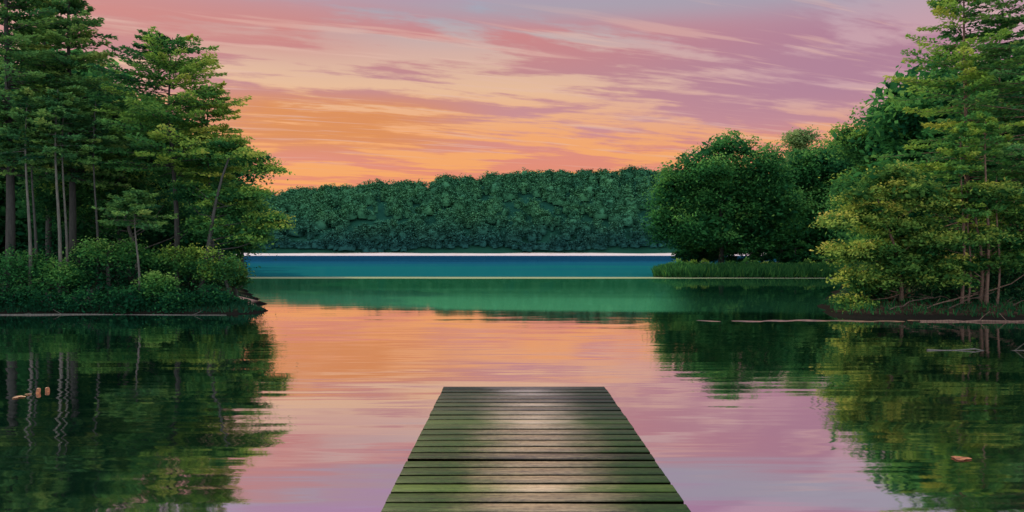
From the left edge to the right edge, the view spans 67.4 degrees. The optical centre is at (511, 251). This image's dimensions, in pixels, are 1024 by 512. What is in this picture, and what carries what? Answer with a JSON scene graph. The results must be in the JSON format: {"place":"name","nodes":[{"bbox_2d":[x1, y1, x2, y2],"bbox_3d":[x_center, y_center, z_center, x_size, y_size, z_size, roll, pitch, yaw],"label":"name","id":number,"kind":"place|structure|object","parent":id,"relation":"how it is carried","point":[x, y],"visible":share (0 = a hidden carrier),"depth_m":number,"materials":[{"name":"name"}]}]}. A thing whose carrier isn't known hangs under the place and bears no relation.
{"place":"outdoors","nodes":[
{"label":"outdoors","id":0,"kind":"place"},
{"bbox_2d":[236,253,747,255],"bbox_3d":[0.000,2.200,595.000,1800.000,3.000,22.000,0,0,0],"label":"sand beach","id":1,"kind":"structure","parent":0,"point":[465,254],"depth_m":594.20,"materials":[{"name":"white sand"}]},
{"bbox_2d":[0,256,1023,511],"bbox_3d":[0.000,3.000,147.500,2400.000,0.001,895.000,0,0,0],"label":"water","id":2,"kind":"structure","parent":0,"point":[322,382],"depth_m":17.35,"materials":[{"name":"liquid"}]},
{"bbox_2d":[0,309,202,314],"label":"driftwood log","id":3,"kind":"object","parent":2,"relation":"on","point":[88,314],"visible":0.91,"depth_m":36.45,"materials":[{"name":"brown wood"}]},
{"bbox_2d":[381,387,690,511],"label":"wooden dock","id":4,"kind":"object","parent":2,"relation":"in","point":[529,449],"visible":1,"depth_m":9.09,"materials":[{"name":"brown wood"}]},
{"bbox_2d":[697,319,918,321],"bbox_3d":[13.300,3.025,33.300,11.400,0.124,1.400,0,0,0],"label":"sand bar","id":5,"kind":"object","parent":2,"relation":"in","point":[815,320],"visible":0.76,"depth_m":33.19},
{"bbox_2d":[951,456,971,459],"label":"fallen leaf","id":6,"kind":"object","parent":2,"relation":"on","point":[959,458],"visible":1,"depth_m":11.10,"materials":[{"name":"orange plant"}]},
{"bbox_2d":[919,311,1023,321],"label":"driftwood log","id":7,"kind":"object","parent":2,"relation":"in","point":[980,320],"visible":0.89,"depth_m":32.82,"materials":[{"name":"brown wood"}]},
{"bbox_2d":[926,344,1023,350],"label":"driftwood log","id":8,"kind":"object","parent":2,"relation":"on","point":[969,349],"visible":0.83,"depth_m":23.32,"materials":[{"name":"brown wood"}]},
{"bbox_2d":[0,178,1023,320],"bbox_3d":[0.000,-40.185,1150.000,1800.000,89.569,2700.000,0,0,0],"label":"ground","id":9,"kind":"structure","parent":0,"point":[472,248],"depth_m":604.46,"materials":[{"name":"green plant"}]},
{"bbox_2d":[0,101,20,164],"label":"slender tree","id":10,"kind":"object","parent":9,"relation":"on","point":[3,117],"visible":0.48,"depth_m":40.00,"materials":[{"name":"green plant"}]},
{"bbox_2d":[0,57,24,245],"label":"woodland tree","id":11,"kind":"object","parent":9,"relation":"on","point":[2,214],"visible":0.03,"depth_m":54.93,"materials":[{"name":"green plant"}]},
{"bbox_2d":[0,280,35,307],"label":"shrub","id":12,"kind":"object","parent":9,"relation":"on","point":[7,289],"visible":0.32,"depth_m":37.90,"materials":[{"name":"green plant"}]},
{"bbox_2d":[0,274,61,311],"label":"shrub","id":13,"kind":"object","parent":9,"relation":"on","point":[13,299],"visible":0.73,"depth_m":37.49,"materials":[{"name":"green plant"}]},
{"bbox_2d":[0,86,63,286],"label":"slender tree","id":14,"kind":"object","parent":9,"relation":"on","point":[22,94],"visible":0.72,"depth_m":38.38,"materials":[{"name":"green plant"}]},
{"bbox_2d":[0,86,64,273],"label":"woodland tree","id":15,"kind":"object","parent":9,"relation":"on","point":[4,203],"visible":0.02,"depth_m":55.18,"materials":[{"name":"green plant"}]},
{"bbox_2d":[0,107,67,292],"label":"slender tree","id":16,"kind":"object","parent":9,"relation":"on","point":[22,161],"visible":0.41,"depth_m":38.99,"materials":[{"name":"green plant"}]},
{"bbox_2d":[0,241,70,301],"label":"shrub","id":17,"kind":"object","parent":9,"relation":"on","point":[17,268],"visible":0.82,"depth_m":38.56,"materials":[{"name":"green plant"}]},
{"bbox_2d":[0,167,79,265],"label":"woodland tree","id":18,"kind":"object","parent":9,"relation":"on","point":[4,221],"visible":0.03,"depth_m":55.58,"materials":[{"name":"green plant"}]},
{"bbox_2d":[0,0,90,278],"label":"pine tree","id":19,"kind":"object","parent":9,"relation":"on","point":[48,228],"visible":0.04,"depth_m":48.88,"materials":[{"name":"green plant"}]},
{"bbox_2d":[0,0,92,292],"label":"pine tree","id":20,"kind":"object","parent":9,"relation":"on","point":[8,38],"visible":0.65,"depth_m":40.84,"materials":[{"name":"green plant"}]},
{"bbox_2d":[8,282,85,313],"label":"shrub","id":21,"kind":"object","parent":9,"relation":"on","point":[45,298],"visible":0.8,"depth_m":37.52,"materials":[{"name":"green plant"}]},
{"bbox_2d":[0,234,105,292],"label":"shrub","id":22,"kind":"object","parent":9,"relation":"on","point":[41,248],"visible":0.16,"depth_m":41.25,"materials":[{"name":"green plant"}]},
{"bbox_2d":[16,87,103,292],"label":"slender tree","id":23,"kind":"object","parent":9,"relation":"on","point":[48,114],"visible":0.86,"depth_m":38.59,"materials":[{"name":"green plant"}]},
{"bbox_2d":[19,92,101,294],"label":"slender tree","id":24,"kind":"object","parent":9,"relation":"on","point":[57,129],"visible":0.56,"depth_m":39.09,"materials":[{"name":"green plant"}]},
{"bbox_2d":[14,257,115,299],"bbox_3d":[-22.805,1.512,38.849,3.766,2.577,4.268,0,0,43],"label":"shrub","id":25,"kind":"object","parent":9,"relation":"on","point":[66,274],"visible":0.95,"depth_m":38.49,"materials":[{"name":"green plant"}]},
{"bbox_2d":[0,42,142,260],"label":"woodland tree","id":26,"kind":"object","parent":9,"relation":"on","point":[116,63],"visible":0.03,"depth_m":56.39,"materials":[{"name":"green plant"}]},
{"bbox_2d":[0,0,150,288],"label":"pine tree","id":27,"kind":"object","parent":9,"relation":"on","point":[74,38],"visible":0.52,"depth_m":42.30,"materials":[{"name":"green plant"}]},
{"bbox_2d":[15,246,142,302],"bbox_3d":[-22.953,1.569,40.364,5.606,3.744,5.877,0,0,40],"label":"shrub","id":28,"kind":"object","parent":9,"relation":"on","point":[88,283],"visible":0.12,"depth_m":40.20,"materials":[{"name":"green plant"}]},
{"bbox_2d":[0,65,164,278],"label":"woodland tree","id":29,"kind":"object","parent":9,"relation":"on","point":[40,229],"visible":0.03,"depth_m":52.78,"materials":[{"name":"green plant"}]},
{"bbox_2d":[50,278,128,313],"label":"shrub","id":30,"kind":"object","parent":9,"relation":"on","point":[95,299],"visible":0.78,"depth_m":37.62,"materials":[{"name":"green plant"}]},
{"bbox_2d":[57,98,123,292],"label":"slender tree","id":31,"kind":"object","parent":9,"relation":"on","point":[92,121],"visible":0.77,"depth_m":39.93,"materials":[{"name":"green plant"}]},
{"bbox_2d":[55,233,159,295],"bbox_3d":[-21.043,0.868,40.164,5.486,3.723,4.310,0,0,0],"label":"shrub","id":32,"kind":"object","parent":9,"relation":"on","point":[108,251],"visible":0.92,"depth_m":39.64,"materials":[{"name":"green plant"}]},
{"bbox_2d":[0,153,228,283],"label":"leafy tree","id":33,"kind":"object","parent":9,"relation":"on","point":[48,207],"visible":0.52,"depth_m":45.99,"materials":[{"name":"green plant"}]},
{"bbox_2d":[75,100,169,283],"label":"pine tree","id":34,"kind":"object","parent":9,"relation":"on","point":[126,180],"visible":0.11,"depth_m":46.38,"materials":[{"name":"green plant"}]},
{"bbox_2d":[79,135,168,277],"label":"woodland tree","id":35,"kind":"object","parent":9,"relation":"on","point":[142,261],"depth_m":56.11,"materials":[{"name":"green plant"}]},
{"bbox_2d":[93,285,157,314],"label":"shrub","id":36,"kind":"object","parent":9,"relation":"on","point":[131,298],"visible":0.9,"depth_m":37.36,"materials":[{"name":"green plant"}]},
{"bbox_2d":[68,242,189,304],"bbox_3d":[-20.210,1.217,40.048,5.574,3.821,5.129,0,0,19],"label":"shrub","id":37,"kind":"object","parent":9,"relation":"on","point":[129,278],"visible":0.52,"depth_m":39.98,"materials":[{"name":"green plant"}]},
{"bbox_2d":[0,290,264,312],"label":"grass","id":38,"kind":"structure","parent":9,"relation":"on","point":[254,307],"depth_m":37.47,"materials":[{"name":"green plant"}]},
{"bbox_2d":[91,188,177,289],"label":"slender tree","id":39,"kind":"object","parent":9,"relation":"on","point":[125,206],"visible":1,"depth_m":38.05,"materials":[{"name":"green plant"}]},
{"bbox_2d":[67,101,207,277],"bbox_3d":[-27.195,-3.971,55.135,11.587,12.657,10.340,0,0,43],"label":"woodland tree","id":40,"kind":"object","parent":9,"relation":"on","point":[145,160],"visible":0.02,"depth_m":52.63,"materials":[{"name":"green plant"}]},
{"bbox_2d":[131,269,188,303],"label":"shrub","id":41,"kind":"object","parent":9,"relation":"on","point":[155,284],"visible":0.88,"depth_m":38.15,"materials":[{"name":"green plant"}]},
{"bbox_2d":[67,26,254,285],"bbox_3d":[-18.270,-4.756,41.956,9.312,14.594,9.385,0,0,0],"label":"pine tree","id":42,"kind":"object","parent":9,"relation":"on","point":[189,71],"visible":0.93,"depth_m":40.76,"materials":[{"name":"green plant"}]},
{"bbox_2d":[140,240,203,292],"bbox_3d":[-17.540,1.031,40.179,3.501,3.377,3.139,0,0,-41],"label":"shrub","id":43,"kind":"object","parent":9,"relation":"on","point":[183,260],"visible":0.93,"depth_m":39.89,"materials":[{"name":"green plant"}]},
{"bbox_2d":[111,103,235,277],"bbox_3d":[-26.522,-3.954,57.471,12.651,13.244,13.455,0,0,-20],"label":"woodland tree","id":44,"kind":"object","parent":9,"relation":"on","point":[153,159],"visible":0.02,"depth_m":54.68,"materials":[{"name":"green plant"}]},
{"bbox_2d":[148,287,199,313],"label":"shrub","id":45,"kind":"object","parent":9,"relation":"on","point":[168,301],"visible":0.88,"depth_m":37.39,"materials":[{"name":"green plant"}]},
{"bbox_2d":[121,160,264,282],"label":"woodland tree","id":46,"kind":"object","parent":9,"relation":"on","point":[185,242],"visible":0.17,"depth_m":52.87,"materials":[{"name":"green plant"}]},
{"bbox_2d":[155,262,247,295],"bbox_3d":[-16.993,1.627,41.409,6.344,3.346,4.574,0,0,21],"label":"shrub","id":47,"kind":"object","parent":9,"relation":"on","point":[190,288],"visible":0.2,"depth_m":40.89,"materials":[{"name":"green plant"}]},
{"bbox_2d":[174,277,240,311],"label":"shrub","id":48,"kind":"object","parent":9,"relation":"on","point":[205,296],"visible":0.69,"depth_m":37.94,"materials":[{"name":"green plant"}]},
{"bbox_2d":[170,81,260,284],"bbox_3d":[-16.907,-3.504,43.779,5.047,12.476,5.242,0,0,-23],"label":"pine tree","id":49,"kind":"object","parent":9,"relation":"on","point":[227,111],"visible":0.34,"depth_m":43.35,"materials":[{"name":"green plant"}]},
{"bbox_2d":[189,243,253,292],"bbox_3d":[-15.125,1.078,39.972,3.263,3.383,3.235,0,0,0],"label":"shrub","id":50,"kind":"object","parent":9,"relation":"on","point":[225,268],"visible":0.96,"depth_m":39.48,"materials":[{"name":"green plant"}]},
{"bbox_2d":[197,291,255,311],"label":"shrub","id":51,"kind":"object","parent":9,"relation":"on","point":[233,298],"visible":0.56,"depth_m":37.84,"materials":[{"name":"green plant"}]},
{"bbox_2d":[164,135,297,293],"bbox_3d":[-15.116,-1.754,41.270,7.114,8.953,4.803,0,0,0],"label":"leafy tree","id":52,"kind":"object","parent":9,"relation":"on","point":[210,226],"visible":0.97,"depth_m":40.76,"materials":[{"name":"green plant"}]},
{"bbox_2d":[218,260,255,296],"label":"shrub","id":53,"kind":"object","parent":9,"relation":"on","point":[241,283],"visible":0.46,"depth_m":40.91,"materials":[{"name":"green plant"}]},
{"bbox_2d":[205,143,274,270],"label":"woodland tree","id":54,"kind":"object","parent":9,"relation":"on","point":[242,175],"visible":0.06,"depth_m":73.24,"materials":[{"name":"green plant"}]},
{"bbox_2d":[217,177,285,286],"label":"leafy tree","id":55,"kind":"object","parent":9,"relation":"on","point":[243,250],"visible":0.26,"depth_m":57.86,"materials":[{"name":"green plant"}]},
{"bbox_2d":[245,165,756,252],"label":"forest","id":56,"kind":"object","parent":9,"relation":"on","point":[431,198],"visible":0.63,"depth_m":641.66,"materials":[{"name":"green plant"}]},
{"bbox_2d":[672,257,692,265],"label":"shrub","id":57,"kind":"object","parent":9,"relation":"on","point":[677,260],"visible":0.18,"depth_m":92.17,"materials":[{"name":"green plant"}]},
{"bbox_2d":[669,239,702,263],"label":"shrub","id":58,"kind":"object","parent":9,"relation":"on","point":[690,255],"visible":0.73,"depth_m":96.98,"materials":[{"name":"green plant"}]},
{"bbox_2d":[661,193,715,262],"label":"woodland tree","id":59,"kind":"object","parent":9,"relation":"on","point":[681,230],"visible":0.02,"depth_m":123.11,"materials":[{"name":"green plant"}]},
{"bbox_2d":[687,259,713,263],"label":"shrub","id":60,"kind":"object","parent":9,"relation":"on","point":[693,261],"visible":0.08,"depth_m":92.55,"materials":[{"name":"green plant"}]},
{"bbox_2d":[690,244,714,261],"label":"shrub","id":61,"kind":"object","parent":9,"relation":"on","point":[702,256],"visible":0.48,"depth_m":98.83,"materials":[{"name":"green plant"}]},
{"bbox_2d":[705,245,730,263],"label":"shrub","id":62,"kind":"object","parent":9,"relation":"on","point":[714,257],"visible":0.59,"depth_m":98.17,"materials":[{"name":"green plant"}]},
{"bbox_2d":[633,128,819,263],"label":"leafy tree","id":63,"kind":"object","parent":9,"relation":"on","point":[721,229],"visible":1,"depth_m":95.17,"materials":[{"name":"green plant"}]},
{"bbox_2d":[720,246,756,262],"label":"shrub","id":64,"kind":"object","parent":9,"relation":"on","point":[732,251],"visible":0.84,"depth_m":96.56,"materials":[{"name":"green plant"}]},
{"bbox_2d":[713,180,785,262],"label":"woodland tree","id":65,"kind":"object","parent":9,"relation":"on","point":[757,241],"depth_m":119.12,"materials":[{"name":"green plant"}]},
{"bbox_2d":[740,256,760,265],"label":"shrub","id":66,"kind":"object","parent":9,"relation":"on","point":[746,259],"visible":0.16,"depth_m":92.49,"materials":[{"name":"green plant"}]},
{"bbox_2d":[650,261,868,277],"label":"grass","id":67,"kind":"structure","parent":9,"relation":"on","point":[766,270],"depth_m":89.24,"materials":[{"name":"green plant"}]},
{"bbox_2d":[749,243,780,263],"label":"shrub","id":68,"kind":"object","parent":9,"relation":"on","point":[767,256],"visible":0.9,"depth_m":96.58,"materials":[{"name":"green plant"}]},
{"bbox_2d":[771,237,796,263],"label":"shrub","id":69,"kind":"object","parent":9,"relation":"on","point":[782,249],"visible":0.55,"depth_m":97.89,"materials":[{"name":"green plant"}]},
{"bbox_2d":[777,240,809,263],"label":"shrub","id":70,"kind":"object","parent":9,"relation":"on","point":[801,255],"visible":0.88,"depth_m":96.72,"materials":[{"name":"green plant"}]},
{"bbox_2d":[769,126,825,164],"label":"leafy tree","id":71,"kind":"object","parent":9,"relation":"on","point":[800,139],"visible":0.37,"depth_m":116.72,"materials":[{"name":"green plant"}]},
{"bbox_2d":[804,258,814,263],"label":"shrub","id":72,"kind":"object","parent":9,"relation":"on","point":[808,261],"visible":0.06,"depth_m":92.32,"materials":[{"name":"green plant"}]},
{"bbox_2d":[797,243,827,262],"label":"shrub","id":73,"kind":"object","parent":9,"relation":"on","point":[814,257],"visible":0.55,"depth_m":97.02,"materials":[{"name":"green plant"}]},
{"bbox_2d":[761,136,870,262],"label":"leafy tree","id":74,"kind":"object","parent":9,"relation":"on","point":[809,171],"visible":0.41,"depth_m":99.24,"materials":[{"name":"green plant"}]},
{"bbox_2d":[812,241,841,262],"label":"shrub","id":75,"kind":"object","parent":9,"relation":"on","point":[816,251],"visible":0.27,"depth_m":97.60,"materials":[{"name":"green plant"}]},
{"bbox_2d":[809,146,877,261],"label":"leafy tree","id":76,"kind":"object","parent":9,"relation":"on","point":[839,163],"visible":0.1,"depth_m":98.19,"materials":[{"name":"green plant"}]},
{"bbox_2d":[826,167,874,262],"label":"woodland tree","id":77,"kind":"object","parent":9,"relation":"on","point":[851,185],"depth_m":77.31,"materials":[{"name":"green plant"}]},
{"bbox_2d":[810,99,897,264],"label":"leafy tree","id":78,"kind":"object","parent":9,"relation":"on","point":[847,148],"visible":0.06,"depth_m":61.56,"materials":[{"name":"green plant"}]},
{"bbox_2d":[831,298,879,311],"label":"shrub","id":79,"kind":"object","parent":9,"relation":"on","point":[856,306],"visible":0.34,"depth_m":36.01,"materials":[{"name":"green plant"}]},
{"bbox_2d":[836,261,898,300],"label":"shrub","id":80,"kind":"object","parent":9,"relation":"on","point":[870,293],"visible":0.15,"depth_m":38.29,"materials":[{"name":"green plant"}]},
{"bbox_2d":[809,159,964,305],"bbox_3d":[18.116,-0.810,37.417,7.574,7.354,5.418,0,0,0],"label":"leafy tree","id":81,"kind":"object","parent":9,"relation":"on","point":[891,224],"visible":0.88,"depth_m":36.52,"materials":[{"name":"green plant"}]},
{"bbox_2d":[821,239,958,301],"bbox_3d":[18.862,0.954,38.241,6.294,4.363,5.358,0,0,32],"label":"shrub","id":82,"kind":"object","parent":9,"relation":"on","point":[905,290],"visible":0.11,"depth_m":37.80,"materials":[{"name":"green plant"}]},
{"bbox_2d":[888,294,939,310],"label":"fallen branch","id":83,"kind":"object","parent":9,"relation":"on","point":[911,301],"visible":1,"depth_m":35.32,"materials":[{"name":"brown wood"}]},
{"bbox_2d":[820,293,1023,316],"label":"grass","id":84,"kind":"structure","parent":9,"relation":"on","point":[871,310],"depth_m":35.33,"materials":[{"name":"green plant"}]},
{"bbox_2d":[832,62,1016,257],"bbox_3d":[31.810,-5.449,53.886,15.003,16.177,14.108,0,0,36],"label":"woodland tree","id":85,"kind":"object","parent":9,"relation":"on","point":[881,108],"visible":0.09,"depth_m":53.54,"materials":[{"name":"green plant"}]},
{"bbox_2d":[838,53,1023,279],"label":"woodland tree","id":86,"kind":"object","parent":9,"relation":"on","point":[898,105],"visible":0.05,"depth_m":51.47,"materials":[{"name":"green plant"}]},
{"bbox_2d":[897,285,970,301],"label":"shrub","id":87,"kind":"object","parent":9,"relation":"on","point":[933,293],"visible":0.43,"depth_m":37.36,"materials":[{"name":"green plant"}]},
{"bbox_2d":[854,0,1023,292],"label":"pine tree","id":88,"kind":"object","parent":9,"relation":"on","point":[940,58],"visible":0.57,"depth_m":39.41,"materials":[{"name":"green plant"}]},
{"bbox_2d":[874,79,1004,272],"bbox_3d":[29.484,-4.530,51.848,11.187,14.098,10.332,0,0,27],"label":"woodland tree","id":89,"kind":"object","parent":9,"relation":"on","point":[896,146],"visible":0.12,"depth_m":51.54,"materials":[{"name":"green plant"}]},
{"bbox_2d":[913,251,977,295],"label":"shrub","id":90,"kind":"object","parent":9,"relation":"on","point":[959,288],"visible":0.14,"depth_m":37.69,"materials":[{"name":"green plant"}]},
{"bbox_2d":[920,288,986,308],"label":"fallen branch","id":91,"kind":"object","parent":9,"relation":"on","point":[949,300],"visible":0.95,"depth_m":35.37,"materials":[{"name":"brown wood"}]},
{"bbox_2d":[929,126,985,302],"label":"slender tree","id":92,"kind":"object","parent":9,"relation":"on","point":[954,148],"visible":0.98,"depth_m":35.78,"materials":[{"name":"green plant"}]},
{"bbox_2d":[898,177,1023,303],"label":"leafy tree","id":93,"kind":"object","parent":9,"relation":"on","point":[989,234],"visible":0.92,"depth_m":35.55,"materials":[{"name":"green plant"}]},
{"bbox_2d":[933,183,994,302],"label":"slender tree","id":94,"kind":"object","parent":9,"relation":"on","point":[971,209],"visible":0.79,"depth_m":35.61,"materials":[{"name":"green plant"}]},
{"bbox_2d":[946,291,992,308],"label":"fallen branch","id":95,"kind":"object","parent":9,"relation":"on","point":[969,299],"visible":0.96,"depth_m":35.33,"materials":[{"name":"brown wood"}]},
{"bbox_2d":[922,25,1023,272],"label":"pine tree","id":96,"kind":"object","parent":9,"relation":"on","point":[1011,36],"visible":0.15,"depth_m":43.65,"materials":[{"name":"green plant"}]},
{"bbox_2d":[922,56,1023,249],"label":"woodland tree","id":97,"kind":"object","parent":9,"relation":"on","point":[1021,78],"visible":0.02,"depth_m":48.12,"materials":[{"name":"green plant"}]},
{"bbox_2d":[950,112,1012,303],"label":"slender tree","id":98,"kind":"object","parent":9,"relation":"on","point":[990,123],"visible":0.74,"depth_m":35.94,"materials":[{"name":"green plant"}]},
{"bbox_2d":[948,0,1023,243],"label":"pine tree","id":99,"kind":"object","parent":9,"relation":"on","point":[1015,105],"visible":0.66,"depth_m":38.10,"materials":[{"name":"green plant"}]},
{"bbox_2d":[949,230,1022,294],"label":"shrub","id":100,"kind":"object","parent":9,"relation":"on","point":[994,281],"visible":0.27,"depth_m":37.85,"materials":[{"name":"green plant"}]},
{"bbox_2d":[951,285,1021,302],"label":"shrub","id":101,"kind":"object","parent":9,"relation":"on","point":[993,295],"visible":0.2,"depth_m":37.04,"materials":[{"name":"green plant"}]},
{"bbox_2d":[950,68,1023,278],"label":"woodland tree","id":102,"kind":"object","parent":9,"relation":"on","point":[1012,133],"visible":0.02,"depth_m":49.71,"materials":[{"name":"green plant"}]},
{"bbox_2d":[960,174,1020,303],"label":"slender tree","id":103,"kind":"object","parent":9,"relation":"on","point":[990,178],"visible":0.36,"depth_m":35.91,"materials":[{"name":"green plant"}]},
{"bbox_2d":[988,298,1014,306],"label":"fallen branch","id":104,"kind":"object","parent":9,"relation":"on","point":[998,305],"visible":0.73,"depth_m":35.43,"materials":[{"name":"brown wood"}]},
{"bbox_2d":[989,248,1023,296],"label":"shrub","id":105,"kind":"object","parent":9,"relation":"on","point":[1016,283],"visible":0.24,"depth_m":37.83,"materials":[{"name":"green plant"}]},
{"bbox_2d":[994,279,1023,301],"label":"shrub","id":106,"kind":"object","parent":9,"relation":"on","point":[1014,294],"visible":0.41,"depth_m":37.15,"materials":[{"name":"green plant"}]},
{"bbox_2d":[1012,249,1023,289],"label":"shrub","id":107,"kind":"object","parent":9,"relation":"on","point":[1019,270],"visible":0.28,"depth_m":37.62,"materials":[{"name":"green plant"}]},
{"bbox_2d":[0,0,1023,193],"label":"sky","id":108,"kind":"structure","parent":0,"point":[352,92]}
]}

